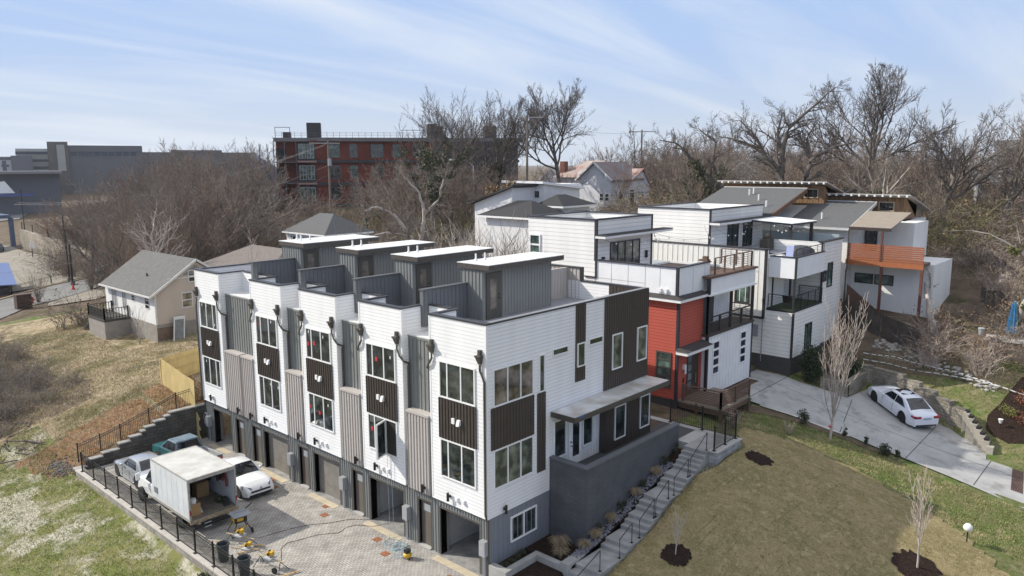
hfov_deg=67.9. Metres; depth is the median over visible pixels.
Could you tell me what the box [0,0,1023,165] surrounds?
sky
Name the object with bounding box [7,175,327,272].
power line
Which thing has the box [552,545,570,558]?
grass tuft
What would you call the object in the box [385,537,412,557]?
air hose
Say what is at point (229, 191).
woodland tree
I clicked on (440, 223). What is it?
woodland tree
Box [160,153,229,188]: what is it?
woodland tree
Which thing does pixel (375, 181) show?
woodland tree
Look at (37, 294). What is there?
fan shrub
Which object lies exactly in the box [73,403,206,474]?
stepped retaining wall
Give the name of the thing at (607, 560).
garden stairs
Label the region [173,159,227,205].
woodland tree
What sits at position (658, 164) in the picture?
woodland tree
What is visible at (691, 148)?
woodland tree
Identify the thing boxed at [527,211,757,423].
red house
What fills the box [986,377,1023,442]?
planting bed
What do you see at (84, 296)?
side drive
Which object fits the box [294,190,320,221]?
woodland tree
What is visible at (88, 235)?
woodland tree
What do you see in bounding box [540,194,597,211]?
hip wing house
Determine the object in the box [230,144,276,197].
woodland tree
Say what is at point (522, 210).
dark hip house
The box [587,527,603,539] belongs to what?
grass tuft
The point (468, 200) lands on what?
woodland tree
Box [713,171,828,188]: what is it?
woodland tree
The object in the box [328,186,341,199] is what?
window
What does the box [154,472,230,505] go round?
tool clutter
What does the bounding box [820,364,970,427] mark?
driveway retaining wall
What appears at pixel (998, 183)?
woodland tree
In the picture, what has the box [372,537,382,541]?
utility cover
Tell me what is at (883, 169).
woodland tree
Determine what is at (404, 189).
woodland tree
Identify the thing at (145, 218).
woodland tree
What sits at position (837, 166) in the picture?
woodland tree
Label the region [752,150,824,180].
woodland tree
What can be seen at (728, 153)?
woodland tree
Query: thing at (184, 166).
woodland tree
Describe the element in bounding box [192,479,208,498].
plywood cabinet
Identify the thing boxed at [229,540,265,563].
saw stand
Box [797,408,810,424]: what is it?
boxwood
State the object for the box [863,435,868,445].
column yew
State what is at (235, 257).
brown roof house
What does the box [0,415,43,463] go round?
fallen branches
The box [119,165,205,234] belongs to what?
woodland tree
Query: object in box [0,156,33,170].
panel garage block
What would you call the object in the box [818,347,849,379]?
willowy shrub
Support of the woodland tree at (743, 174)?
on the ground at (30, 321)
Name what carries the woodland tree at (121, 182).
on the ground at (30, 321)
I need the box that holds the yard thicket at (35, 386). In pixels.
[0,319,97,439]
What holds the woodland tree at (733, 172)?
on the ground at (30, 321)
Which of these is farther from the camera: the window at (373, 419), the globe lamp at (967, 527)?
the window at (373, 419)
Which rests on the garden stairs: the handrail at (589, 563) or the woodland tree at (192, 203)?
the handrail at (589, 563)
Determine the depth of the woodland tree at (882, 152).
121.86 m
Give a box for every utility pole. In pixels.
[309,141,339,212]
[513,115,542,179]
[631,130,654,166]
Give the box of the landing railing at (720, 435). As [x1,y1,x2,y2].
[668,399,736,451]
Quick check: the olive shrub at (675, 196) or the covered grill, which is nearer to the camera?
the covered grill
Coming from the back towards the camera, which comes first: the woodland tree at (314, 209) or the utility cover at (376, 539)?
the woodland tree at (314, 209)
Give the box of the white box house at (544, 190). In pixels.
[502,180,584,202]
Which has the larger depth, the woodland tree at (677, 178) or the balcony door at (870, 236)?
the woodland tree at (677, 178)
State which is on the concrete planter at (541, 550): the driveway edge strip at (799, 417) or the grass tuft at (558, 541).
the grass tuft at (558, 541)
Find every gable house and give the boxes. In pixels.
[83,250,209,341]
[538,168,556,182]
[574,162,644,211]
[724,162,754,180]
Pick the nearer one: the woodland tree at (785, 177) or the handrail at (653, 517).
the handrail at (653, 517)
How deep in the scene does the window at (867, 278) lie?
60.46 m
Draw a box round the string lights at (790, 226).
[772,223,809,232]
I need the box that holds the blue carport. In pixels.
[0,214,15,245]
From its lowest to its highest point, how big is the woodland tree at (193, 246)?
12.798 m
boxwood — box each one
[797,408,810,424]
[876,442,892,455]
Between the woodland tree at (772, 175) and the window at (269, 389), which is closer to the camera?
the window at (269, 389)
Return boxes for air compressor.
[403,545,411,559]
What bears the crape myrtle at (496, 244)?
on the ground at (30, 321)
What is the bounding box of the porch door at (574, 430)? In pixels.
[568,421,581,461]
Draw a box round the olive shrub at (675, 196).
[662,188,703,203]
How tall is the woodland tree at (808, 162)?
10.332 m
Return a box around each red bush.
[1012,411,1023,424]
[1013,389,1023,404]
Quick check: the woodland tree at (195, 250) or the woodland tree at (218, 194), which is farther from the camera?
the woodland tree at (218, 194)
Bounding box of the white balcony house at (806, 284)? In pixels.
[637,202,844,376]
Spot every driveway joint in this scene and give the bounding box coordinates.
[759,378,1011,475]
[906,424,937,457]
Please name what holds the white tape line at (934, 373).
on the ground at (30, 321)
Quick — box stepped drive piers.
[961,409,994,454]
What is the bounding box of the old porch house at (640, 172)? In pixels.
[621,168,652,210]
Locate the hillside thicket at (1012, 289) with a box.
[883,222,1023,377]
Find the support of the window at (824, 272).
in the white balcony house at (806, 284)
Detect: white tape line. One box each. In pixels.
[863,352,1023,394]
[864,359,995,385]
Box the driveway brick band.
[1011,468,1023,493]
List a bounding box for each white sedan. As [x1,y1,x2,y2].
[223,455,273,497]
[867,385,939,426]
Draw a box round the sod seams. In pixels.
[640,445,855,575]
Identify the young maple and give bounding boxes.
[123,306,149,344]
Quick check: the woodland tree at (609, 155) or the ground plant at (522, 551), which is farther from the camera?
the woodland tree at (609, 155)
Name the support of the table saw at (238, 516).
on the paved court
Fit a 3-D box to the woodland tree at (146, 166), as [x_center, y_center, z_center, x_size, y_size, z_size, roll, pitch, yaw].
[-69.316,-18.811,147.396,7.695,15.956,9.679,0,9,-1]
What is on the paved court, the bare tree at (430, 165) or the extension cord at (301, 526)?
the extension cord at (301, 526)
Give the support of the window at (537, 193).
in the white box house at (544, 190)
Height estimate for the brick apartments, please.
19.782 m
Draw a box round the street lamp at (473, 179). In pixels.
[449,159,474,223]
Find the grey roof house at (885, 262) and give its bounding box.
[699,180,951,326]
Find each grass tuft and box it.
[548,534,570,548]
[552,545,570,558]
[574,539,592,549]
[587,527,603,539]
[604,511,618,522]
[627,486,641,497]
[648,465,661,475]
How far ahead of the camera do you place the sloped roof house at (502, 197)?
82.56 m
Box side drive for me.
[46,287,105,305]
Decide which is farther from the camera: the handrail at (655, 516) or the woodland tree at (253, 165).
the woodland tree at (253, 165)
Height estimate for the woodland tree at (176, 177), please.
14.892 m
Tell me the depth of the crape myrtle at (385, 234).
55.94 m
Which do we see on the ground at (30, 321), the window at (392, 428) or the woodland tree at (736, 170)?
the woodland tree at (736, 170)
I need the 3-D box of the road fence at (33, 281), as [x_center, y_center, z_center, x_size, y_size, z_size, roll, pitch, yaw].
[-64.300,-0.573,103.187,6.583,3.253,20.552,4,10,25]
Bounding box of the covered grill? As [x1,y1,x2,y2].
[760,233,773,248]
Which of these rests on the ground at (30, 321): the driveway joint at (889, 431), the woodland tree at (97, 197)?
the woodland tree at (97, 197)
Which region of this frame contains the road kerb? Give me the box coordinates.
[0,278,87,299]
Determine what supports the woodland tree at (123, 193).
on the ground at (30, 321)
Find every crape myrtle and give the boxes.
[333,216,417,242]
[420,210,516,256]
[421,222,491,256]
[427,228,506,255]
[434,209,515,255]
[439,228,523,254]
[460,225,540,256]
[467,224,527,255]
[491,217,534,254]
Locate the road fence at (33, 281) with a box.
[0,270,82,297]
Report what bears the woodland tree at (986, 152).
on the ground at (30, 321)
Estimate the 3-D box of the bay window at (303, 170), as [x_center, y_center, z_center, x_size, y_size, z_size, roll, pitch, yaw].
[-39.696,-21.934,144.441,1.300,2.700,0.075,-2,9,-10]
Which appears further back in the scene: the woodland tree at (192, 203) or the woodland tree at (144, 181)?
the woodland tree at (144, 181)
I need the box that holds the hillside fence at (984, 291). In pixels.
[980,287,1023,309]
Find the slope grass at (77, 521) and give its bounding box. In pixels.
[0,434,187,575]
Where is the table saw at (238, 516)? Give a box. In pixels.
[227,502,253,537]
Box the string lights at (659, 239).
[601,225,713,244]
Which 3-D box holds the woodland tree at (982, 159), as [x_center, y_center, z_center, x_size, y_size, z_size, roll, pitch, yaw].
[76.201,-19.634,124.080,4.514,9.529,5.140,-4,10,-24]
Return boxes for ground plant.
[501,561,510,567]
[508,557,517,563]
[517,548,526,554]
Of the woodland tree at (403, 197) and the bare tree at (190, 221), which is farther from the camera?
the woodland tree at (403, 197)
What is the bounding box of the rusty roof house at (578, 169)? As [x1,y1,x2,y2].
[553,161,606,182]
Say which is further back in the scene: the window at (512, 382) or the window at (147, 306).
the window at (147, 306)
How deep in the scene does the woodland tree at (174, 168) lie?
122.53 m
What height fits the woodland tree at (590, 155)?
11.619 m
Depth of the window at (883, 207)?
63.43 m
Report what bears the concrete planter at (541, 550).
on the ground at (30, 321)
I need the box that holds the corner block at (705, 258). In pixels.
[699,256,709,261]
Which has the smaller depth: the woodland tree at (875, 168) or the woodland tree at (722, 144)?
the woodland tree at (875, 168)
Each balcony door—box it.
[703,291,713,324]
[864,231,877,250]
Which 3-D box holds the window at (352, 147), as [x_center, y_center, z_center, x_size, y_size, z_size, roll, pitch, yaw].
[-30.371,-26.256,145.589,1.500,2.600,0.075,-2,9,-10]
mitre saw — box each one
[226,528,257,544]
[253,549,288,574]
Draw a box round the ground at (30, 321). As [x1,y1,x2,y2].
[0,165,1023,575]
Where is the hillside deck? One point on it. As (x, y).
(1019, 341)
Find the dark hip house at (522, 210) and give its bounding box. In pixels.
[477,200,563,256]
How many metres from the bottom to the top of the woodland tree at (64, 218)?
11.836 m
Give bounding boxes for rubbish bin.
[216,540,229,562]
[237,554,250,575]
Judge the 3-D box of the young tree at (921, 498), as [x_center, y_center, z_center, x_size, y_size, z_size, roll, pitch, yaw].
[17.462,9.925,32.559,1.062,4.984,1.401,-3,10,-18]
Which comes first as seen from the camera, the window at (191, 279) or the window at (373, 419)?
the window at (373, 419)
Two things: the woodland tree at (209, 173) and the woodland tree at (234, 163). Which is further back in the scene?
the woodland tree at (234, 163)
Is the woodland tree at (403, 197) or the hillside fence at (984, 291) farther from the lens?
the woodland tree at (403, 197)
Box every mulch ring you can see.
[660,543,691,566]
[746,450,773,465]
[891,549,942,575]
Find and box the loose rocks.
[872,339,998,391]
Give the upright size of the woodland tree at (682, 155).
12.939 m
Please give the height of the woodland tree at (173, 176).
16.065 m
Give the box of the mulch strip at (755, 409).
[730,405,888,454]
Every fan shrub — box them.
[16,261,57,301]
[69,249,99,289]
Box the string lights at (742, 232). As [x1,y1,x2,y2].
[714,223,761,235]
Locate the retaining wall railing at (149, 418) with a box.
[76,383,202,462]
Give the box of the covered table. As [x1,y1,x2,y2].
[793,245,814,256]
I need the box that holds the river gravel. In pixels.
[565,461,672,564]
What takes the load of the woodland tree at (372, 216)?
on the ground at (30, 321)
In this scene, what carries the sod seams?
on the sod lawn at (748, 552)
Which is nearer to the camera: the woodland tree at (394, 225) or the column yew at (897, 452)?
the column yew at (897, 452)
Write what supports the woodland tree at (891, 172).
on the ground at (30, 321)
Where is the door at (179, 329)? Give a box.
[173,315,184,341]
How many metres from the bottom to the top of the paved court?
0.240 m
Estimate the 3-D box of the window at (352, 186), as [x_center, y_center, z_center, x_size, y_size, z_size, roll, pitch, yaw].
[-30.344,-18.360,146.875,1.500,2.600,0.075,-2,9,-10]
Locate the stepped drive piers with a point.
(975, 433)
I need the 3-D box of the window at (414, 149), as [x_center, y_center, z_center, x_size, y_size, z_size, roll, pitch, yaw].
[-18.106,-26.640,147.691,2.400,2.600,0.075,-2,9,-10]
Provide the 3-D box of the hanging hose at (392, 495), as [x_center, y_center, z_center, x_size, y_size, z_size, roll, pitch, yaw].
[-5.667,9.978,35.978,0.053,3.946,0.815,-2,9,-8]
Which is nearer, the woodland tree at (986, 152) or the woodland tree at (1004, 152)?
the woodland tree at (1004, 152)
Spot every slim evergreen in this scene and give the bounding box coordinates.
[596,522,605,531]
[618,498,625,511]
[639,475,646,487]
[662,451,668,464]
[672,440,678,453]
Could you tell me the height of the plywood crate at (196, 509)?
0.600 m
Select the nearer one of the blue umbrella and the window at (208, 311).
the window at (208, 311)
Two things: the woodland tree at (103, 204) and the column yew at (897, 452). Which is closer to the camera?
the column yew at (897, 452)
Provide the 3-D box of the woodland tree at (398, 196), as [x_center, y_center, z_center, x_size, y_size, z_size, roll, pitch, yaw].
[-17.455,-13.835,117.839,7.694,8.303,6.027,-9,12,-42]
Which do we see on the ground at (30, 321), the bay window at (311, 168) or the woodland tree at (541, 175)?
the woodland tree at (541, 175)
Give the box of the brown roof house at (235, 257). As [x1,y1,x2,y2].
[203,245,281,266]
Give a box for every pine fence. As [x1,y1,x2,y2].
[159,348,199,384]
[160,359,201,438]
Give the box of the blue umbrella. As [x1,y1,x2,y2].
[1006,301,1018,334]
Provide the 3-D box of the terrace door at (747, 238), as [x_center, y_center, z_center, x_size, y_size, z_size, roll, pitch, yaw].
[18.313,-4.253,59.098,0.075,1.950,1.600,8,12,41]
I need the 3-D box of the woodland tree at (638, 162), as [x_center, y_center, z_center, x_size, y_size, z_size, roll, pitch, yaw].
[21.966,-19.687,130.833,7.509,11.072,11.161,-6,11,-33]
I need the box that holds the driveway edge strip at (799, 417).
[761,405,848,435]
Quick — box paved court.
[89,437,464,575]
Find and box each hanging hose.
[387,454,389,534]
[391,456,393,536]
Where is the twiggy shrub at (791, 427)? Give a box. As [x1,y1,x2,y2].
[783,418,797,433]
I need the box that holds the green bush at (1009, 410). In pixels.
[999,403,1018,416]
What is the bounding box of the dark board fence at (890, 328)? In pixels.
[837,299,920,353]
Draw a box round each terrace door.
[727,223,738,245]
[742,221,752,246]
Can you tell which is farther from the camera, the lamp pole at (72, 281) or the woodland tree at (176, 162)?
the woodland tree at (176, 162)
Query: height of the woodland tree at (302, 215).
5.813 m
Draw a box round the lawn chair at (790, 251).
[786,245,793,256]
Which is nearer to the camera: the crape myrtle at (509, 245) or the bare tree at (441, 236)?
the crape myrtle at (509, 245)
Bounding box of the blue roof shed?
[0,263,16,295]
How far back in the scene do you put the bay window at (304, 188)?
145.04 m
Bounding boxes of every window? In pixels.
[144,298,149,308]
[181,291,193,307]
[187,270,194,281]
[199,301,217,330]
[203,355,221,388]
[255,314,277,348]
[259,375,281,411]
[298,144,305,157]
[299,165,306,179]
[300,187,307,200]
[305,327,331,364]
[306,144,313,157]
[307,165,314,179]
[308,392,334,432]
[309,187,315,200]
[327,144,339,157]
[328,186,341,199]
[330,165,340,178]
[349,144,357,157]
[350,165,357,178]
[351,186,358,199]
[365,342,395,383]
[367,412,386,449]
[370,144,383,157]
[371,165,383,178]
[386,419,397,458]
[393,144,400,157]
[412,144,424,157]
[438,360,475,406]
[440,437,476,489]
[493,358,533,407]
[493,435,533,490]
[510,504,536,542]
[529,233,540,251]
[534,190,539,197]
[539,354,544,392]
[552,345,568,356]
[553,419,566,456]
[577,342,585,367]
[582,416,593,446]
[589,335,602,345]
[599,193,603,200]
[612,332,622,369]
[614,403,625,440]
[636,325,647,361]
[639,393,649,428]
[655,350,671,388]
[711,340,719,374]
[734,286,749,303]
[739,330,746,363]
[804,189,818,197]
[804,321,811,348]
[823,270,826,281]
[826,262,832,286]
[854,272,872,283]
[874,274,893,285]
[878,201,894,211]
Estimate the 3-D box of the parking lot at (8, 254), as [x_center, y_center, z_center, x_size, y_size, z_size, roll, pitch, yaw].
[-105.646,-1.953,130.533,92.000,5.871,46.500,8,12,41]
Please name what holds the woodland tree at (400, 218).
on the ground at (30, 321)
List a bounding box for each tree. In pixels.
[21,203,65,237]
[30,190,99,242]
[34,196,98,246]
[38,180,134,261]
[38,196,90,249]
[45,190,117,254]
[53,192,87,236]
[53,204,138,263]
[54,210,122,276]
[64,199,94,247]
[65,163,140,212]
[66,193,144,278]
[71,208,127,251]
[74,166,149,226]
[75,191,144,248]
[77,178,111,232]
[78,188,121,226]
[81,167,182,248]
[84,220,132,269]
[93,195,149,254]
[93,205,133,271]
[93,217,150,268]
[94,192,142,223]
[97,211,178,265]
[105,148,154,207]
[107,171,137,213]
[108,170,187,227]
[115,174,203,230]
[116,196,233,254]
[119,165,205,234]
[120,223,169,256]
[121,200,169,258]
[121,204,190,255]
[122,198,219,257]
[123,160,179,193]
[125,166,243,258]
[127,155,193,190]
[128,202,170,247]
[130,165,238,247]
[132,151,168,193]
[133,194,173,248]
[136,199,239,258]
[138,157,203,195]
[138,176,231,228]
[139,182,251,260]
[140,145,210,193]
[140,154,197,198]
[142,141,286,194]
[142,149,200,190]
[143,141,181,186]
[143,169,253,260]
[146,148,216,180]
[154,146,228,197]
[155,137,218,175]
[155,206,236,259]
[156,144,246,202]
[156,175,223,254]
[160,146,205,176]
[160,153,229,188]
[161,142,223,180]
[161,167,212,210]
[162,180,207,221]
[163,197,226,259]
[170,181,245,261]
[172,184,277,244]
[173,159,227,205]
[187,186,255,251]
[188,156,310,250]
[188,168,275,253]
[190,172,234,219]
[192,144,253,182]
[192,147,227,183]
[193,156,235,188]
[194,145,265,218]
[194,177,298,255]
[197,162,278,210]
[202,167,243,244]
[207,170,262,251]
[213,150,289,230]
[215,153,300,225]
[217,137,277,206]
[219,146,292,217]
[224,153,276,193]
[226,200,282,246]
[230,144,276,180]
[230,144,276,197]
[239,154,277,207]
[242,228,281,262]
[267,195,290,220]
[278,210,300,236]
[280,185,340,213]
[285,194,316,223]
[290,206,327,224]
[291,201,328,226]
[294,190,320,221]
[334,170,420,229]
[338,168,394,227]
[338,208,354,219]
[346,158,457,249]
[348,162,394,217]
[354,157,392,218]
[360,167,445,236]
[361,209,380,224]
[362,150,421,190]
[365,159,428,236]
[379,193,419,240]
[381,146,493,227]
[382,179,409,210]
[382,205,411,240]
[389,153,418,204]
[393,86,497,245]
[394,149,460,223]
[394,159,442,231]
[401,87,535,222]
[412,144,476,228]
[412,219,475,249]
[420,164,487,236]
[432,90,556,189]
[438,154,475,233]
[446,161,487,232]
[450,161,530,196]
[472,151,496,196]
[477,173,499,197]
[481,158,524,195]
[497,164,567,185]
[499,164,537,186]
[506,79,597,182]
[531,163,587,183]
[531,164,557,181]
[579,145,610,160]
[591,132,629,162]
[595,148,617,161]
[605,121,655,176]
[606,195,621,210]
[611,162,643,207]
[616,145,640,163]
[617,143,659,180]
[620,143,651,179]
[629,131,696,196]
[639,172,683,202]
[641,134,681,195]
[643,128,705,163]
[643,137,753,197]
[644,138,706,187]
[644,154,687,199]
[645,111,739,188]
[645,155,742,202]
[648,132,718,202]
[650,139,675,184]
[660,131,701,188]
[665,127,729,173]
[665,145,710,181]
[665,161,714,202]
[670,511,686,554]
[672,138,754,188]
[679,144,730,202]
[691,144,749,163]
[699,134,750,170]
[701,120,747,162]
[704,158,746,190]
[705,144,785,178]
[706,149,784,184]
[707,78,892,192]
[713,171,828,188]
[714,130,757,161]
[715,165,776,181]
[719,153,773,180]
[721,133,747,156]
[726,146,800,180]
[730,140,765,163]
[735,149,838,180]
[737,141,766,168]
[744,166,763,180]
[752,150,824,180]
[756,135,811,178]
[756,151,799,180]
[761,161,787,180]
[767,150,805,180]
[778,144,850,183]
[785,168,805,180]
[786,142,853,191]
[787,62,964,193]
[790,119,850,184]
[792,127,876,191]
[801,160,860,191]
[805,113,866,169]
[812,144,890,193]
[812,151,915,193]
[818,291,870,439]
[827,130,934,194]
[832,146,908,192]
[839,136,890,166]
[861,142,911,175]
[865,139,913,193]
[867,145,908,183]
[869,132,938,195]
[882,140,933,192]
[884,144,924,189]
[887,109,954,212]
[892,144,950,201]
[892,170,946,219]
[902,155,956,201]
[902,464,934,567]
[907,97,1023,245]
[909,132,1011,209]
[913,178,963,248]
[924,267,939,335]
[935,128,979,175]
[945,200,1023,330]
[957,134,993,171]
[961,131,1002,170]
[965,152,1023,210]
[966,144,995,175]
[974,116,1023,215]
[988,94,1023,239]
[989,140,1022,198]
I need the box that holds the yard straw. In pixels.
[0,321,203,481]
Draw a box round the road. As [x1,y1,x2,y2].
[0,279,99,318]
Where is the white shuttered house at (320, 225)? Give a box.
[282,213,373,243]
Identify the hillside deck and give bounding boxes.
[984,334,1023,344]
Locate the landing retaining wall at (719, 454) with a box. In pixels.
[650,415,741,468]
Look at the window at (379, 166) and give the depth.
146.96 m
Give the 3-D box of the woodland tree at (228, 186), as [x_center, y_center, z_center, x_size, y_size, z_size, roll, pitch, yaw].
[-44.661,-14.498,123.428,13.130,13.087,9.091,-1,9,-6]
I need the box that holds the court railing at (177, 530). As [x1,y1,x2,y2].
[80,452,260,575]
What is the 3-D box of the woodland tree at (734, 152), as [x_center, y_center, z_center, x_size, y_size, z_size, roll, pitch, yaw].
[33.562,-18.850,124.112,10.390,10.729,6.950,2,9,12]
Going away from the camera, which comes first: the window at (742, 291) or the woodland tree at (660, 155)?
the window at (742, 291)
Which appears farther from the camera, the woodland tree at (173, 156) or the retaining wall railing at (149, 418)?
the woodland tree at (173, 156)
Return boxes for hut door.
[303,249,319,268]
[358,255,373,276]
[416,263,431,303]
[486,271,501,319]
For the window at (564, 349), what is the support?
in the townhouse row
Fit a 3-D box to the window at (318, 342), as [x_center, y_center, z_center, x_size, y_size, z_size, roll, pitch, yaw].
[-9.997,2.959,39.207,2.200,1.640,0.075,8,12,41]
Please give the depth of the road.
100.70 m
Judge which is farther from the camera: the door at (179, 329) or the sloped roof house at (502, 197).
the sloped roof house at (502, 197)
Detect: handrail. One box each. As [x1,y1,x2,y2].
[577,551,600,575]
[618,523,633,558]
[637,499,654,538]
[654,480,669,517]
[673,459,688,495]
[688,433,706,476]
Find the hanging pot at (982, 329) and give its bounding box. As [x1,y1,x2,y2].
[978,327,984,334]
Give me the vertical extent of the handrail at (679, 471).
1.428 m
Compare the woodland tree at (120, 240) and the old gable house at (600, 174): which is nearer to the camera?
the woodland tree at (120, 240)
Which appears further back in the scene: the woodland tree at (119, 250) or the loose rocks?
the woodland tree at (119, 250)
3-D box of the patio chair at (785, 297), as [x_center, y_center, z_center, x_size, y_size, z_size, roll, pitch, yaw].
[18.830,0.931,52.036,0.450,0.915,0.700,8,12,41]
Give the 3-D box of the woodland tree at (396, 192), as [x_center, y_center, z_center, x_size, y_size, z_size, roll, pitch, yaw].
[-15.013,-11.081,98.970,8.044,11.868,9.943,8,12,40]
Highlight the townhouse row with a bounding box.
[192,234,693,575]
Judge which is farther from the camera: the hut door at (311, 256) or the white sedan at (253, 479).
the hut door at (311, 256)
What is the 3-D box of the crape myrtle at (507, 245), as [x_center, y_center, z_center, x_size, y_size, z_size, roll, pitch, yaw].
[-0.037,0.580,51.421,5.669,10.261,8.259,-4,10,-24]
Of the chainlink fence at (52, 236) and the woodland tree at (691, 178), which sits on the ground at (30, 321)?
the woodland tree at (691, 178)
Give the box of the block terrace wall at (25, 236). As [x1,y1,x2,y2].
[19,229,113,270]
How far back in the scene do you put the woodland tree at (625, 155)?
126.35 m
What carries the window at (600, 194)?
in the old gable house at (600, 174)
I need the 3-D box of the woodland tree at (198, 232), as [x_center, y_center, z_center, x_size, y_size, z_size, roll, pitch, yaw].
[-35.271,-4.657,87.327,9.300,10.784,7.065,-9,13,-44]
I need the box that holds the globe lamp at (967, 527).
[963,523,972,541]
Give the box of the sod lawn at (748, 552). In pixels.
[608,427,1010,575]
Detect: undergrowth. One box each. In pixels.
[12,186,350,329]
[289,189,643,248]
[595,159,1023,260]
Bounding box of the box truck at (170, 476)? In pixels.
[135,445,238,529]
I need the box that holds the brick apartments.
[259,123,519,213]
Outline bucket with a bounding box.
[190,498,195,504]
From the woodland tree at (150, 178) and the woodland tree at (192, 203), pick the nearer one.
the woodland tree at (192, 203)
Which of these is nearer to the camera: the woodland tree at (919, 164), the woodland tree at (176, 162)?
the woodland tree at (919, 164)
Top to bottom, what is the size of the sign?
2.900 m
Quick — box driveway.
[740,370,1023,507]
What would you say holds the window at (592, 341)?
in the townhouse row
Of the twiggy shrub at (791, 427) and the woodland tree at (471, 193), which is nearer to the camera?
the twiggy shrub at (791, 427)
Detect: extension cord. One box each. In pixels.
[260,519,348,537]
[281,523,388,558]
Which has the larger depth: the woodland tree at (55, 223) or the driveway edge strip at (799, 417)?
the woodland tree at (55, 223)
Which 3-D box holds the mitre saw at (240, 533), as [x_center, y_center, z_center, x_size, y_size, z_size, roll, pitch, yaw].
[-12.720,11.647,35.585,1.640,0.850,0.652,4,10,22]
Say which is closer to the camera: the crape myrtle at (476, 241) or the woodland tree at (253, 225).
the crape myrtle at (476, 241)
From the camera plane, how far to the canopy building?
291.33 m
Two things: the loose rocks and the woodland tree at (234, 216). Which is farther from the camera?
the woodland tree at (234, 216)
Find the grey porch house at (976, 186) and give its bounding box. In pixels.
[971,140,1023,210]
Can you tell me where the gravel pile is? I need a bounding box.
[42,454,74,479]
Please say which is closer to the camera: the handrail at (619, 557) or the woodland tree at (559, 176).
the handrail at (619, 557)
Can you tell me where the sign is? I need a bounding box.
[29,242,34,256]
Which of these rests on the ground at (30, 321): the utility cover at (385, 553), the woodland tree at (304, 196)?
the woodland tree at (304, 196)
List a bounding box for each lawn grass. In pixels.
[718,410,1023,563]
[860,342,1023,465]
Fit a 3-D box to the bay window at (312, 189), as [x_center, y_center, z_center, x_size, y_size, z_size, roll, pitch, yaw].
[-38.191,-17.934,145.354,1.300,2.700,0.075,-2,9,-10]
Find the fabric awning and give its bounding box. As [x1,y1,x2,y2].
[752,216,816,240]
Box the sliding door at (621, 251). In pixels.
[610,238,639,262]
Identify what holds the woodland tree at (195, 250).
on the ground at (30, 321)
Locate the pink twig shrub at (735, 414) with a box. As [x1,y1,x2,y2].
[723,406,750,429]
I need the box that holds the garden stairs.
[568,433,728,575]
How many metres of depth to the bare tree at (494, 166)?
104.26 m
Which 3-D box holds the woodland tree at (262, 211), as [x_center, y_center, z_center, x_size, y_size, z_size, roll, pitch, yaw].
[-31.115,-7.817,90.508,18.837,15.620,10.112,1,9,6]
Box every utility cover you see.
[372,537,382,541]
[380,551,390,556]
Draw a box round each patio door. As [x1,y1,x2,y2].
[111,289,117,306]
[121,291,126,309]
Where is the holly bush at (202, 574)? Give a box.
[197,564,213,575]
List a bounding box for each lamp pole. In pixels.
[20,189,24,227]
[60,229,70,281]
[68,244,74,285]
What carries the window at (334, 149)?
in the brick apartments
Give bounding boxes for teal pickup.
[152,433,222,458]
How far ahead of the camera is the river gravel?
35.47 m
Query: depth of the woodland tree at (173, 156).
148.07 m
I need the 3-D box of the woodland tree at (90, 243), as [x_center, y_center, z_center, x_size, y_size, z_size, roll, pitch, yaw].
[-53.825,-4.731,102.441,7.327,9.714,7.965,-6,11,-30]
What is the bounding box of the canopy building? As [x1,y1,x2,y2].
[0,171,61,214]
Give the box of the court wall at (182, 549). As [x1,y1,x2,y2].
[75,468,235,575]
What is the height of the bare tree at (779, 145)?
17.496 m
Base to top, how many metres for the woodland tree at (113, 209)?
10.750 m
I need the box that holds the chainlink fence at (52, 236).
[21,223,111,257]
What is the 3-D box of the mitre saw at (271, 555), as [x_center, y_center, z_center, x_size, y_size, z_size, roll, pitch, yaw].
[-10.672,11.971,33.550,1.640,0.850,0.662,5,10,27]
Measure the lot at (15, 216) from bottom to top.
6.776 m
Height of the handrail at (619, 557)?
1.277 m
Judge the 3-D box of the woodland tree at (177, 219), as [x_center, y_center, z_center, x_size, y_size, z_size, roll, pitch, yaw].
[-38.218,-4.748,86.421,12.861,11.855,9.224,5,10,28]
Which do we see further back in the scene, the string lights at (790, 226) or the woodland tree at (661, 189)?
the woodland tree at (661, 189)
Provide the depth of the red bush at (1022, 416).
45.77 m
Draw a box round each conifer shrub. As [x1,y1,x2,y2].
[798,341,825,382]
[840,351,862,378]
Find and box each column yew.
[842,424,847,435]
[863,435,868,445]
[894,449,900,459]
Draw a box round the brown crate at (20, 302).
[12,292,32,309]
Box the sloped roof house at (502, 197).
[467,184,537,246]
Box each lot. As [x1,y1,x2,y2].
[0,213,27,220]
[0,245,85,291]
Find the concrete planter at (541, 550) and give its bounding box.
[489,535,598,575]
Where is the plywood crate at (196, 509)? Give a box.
[191,500,200,516]
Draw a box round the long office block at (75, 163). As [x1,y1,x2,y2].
[15,142,250,194]
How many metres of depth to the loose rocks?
51.45 m
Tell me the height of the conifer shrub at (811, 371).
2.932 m
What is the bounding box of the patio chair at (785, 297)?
[782,296,791,306]

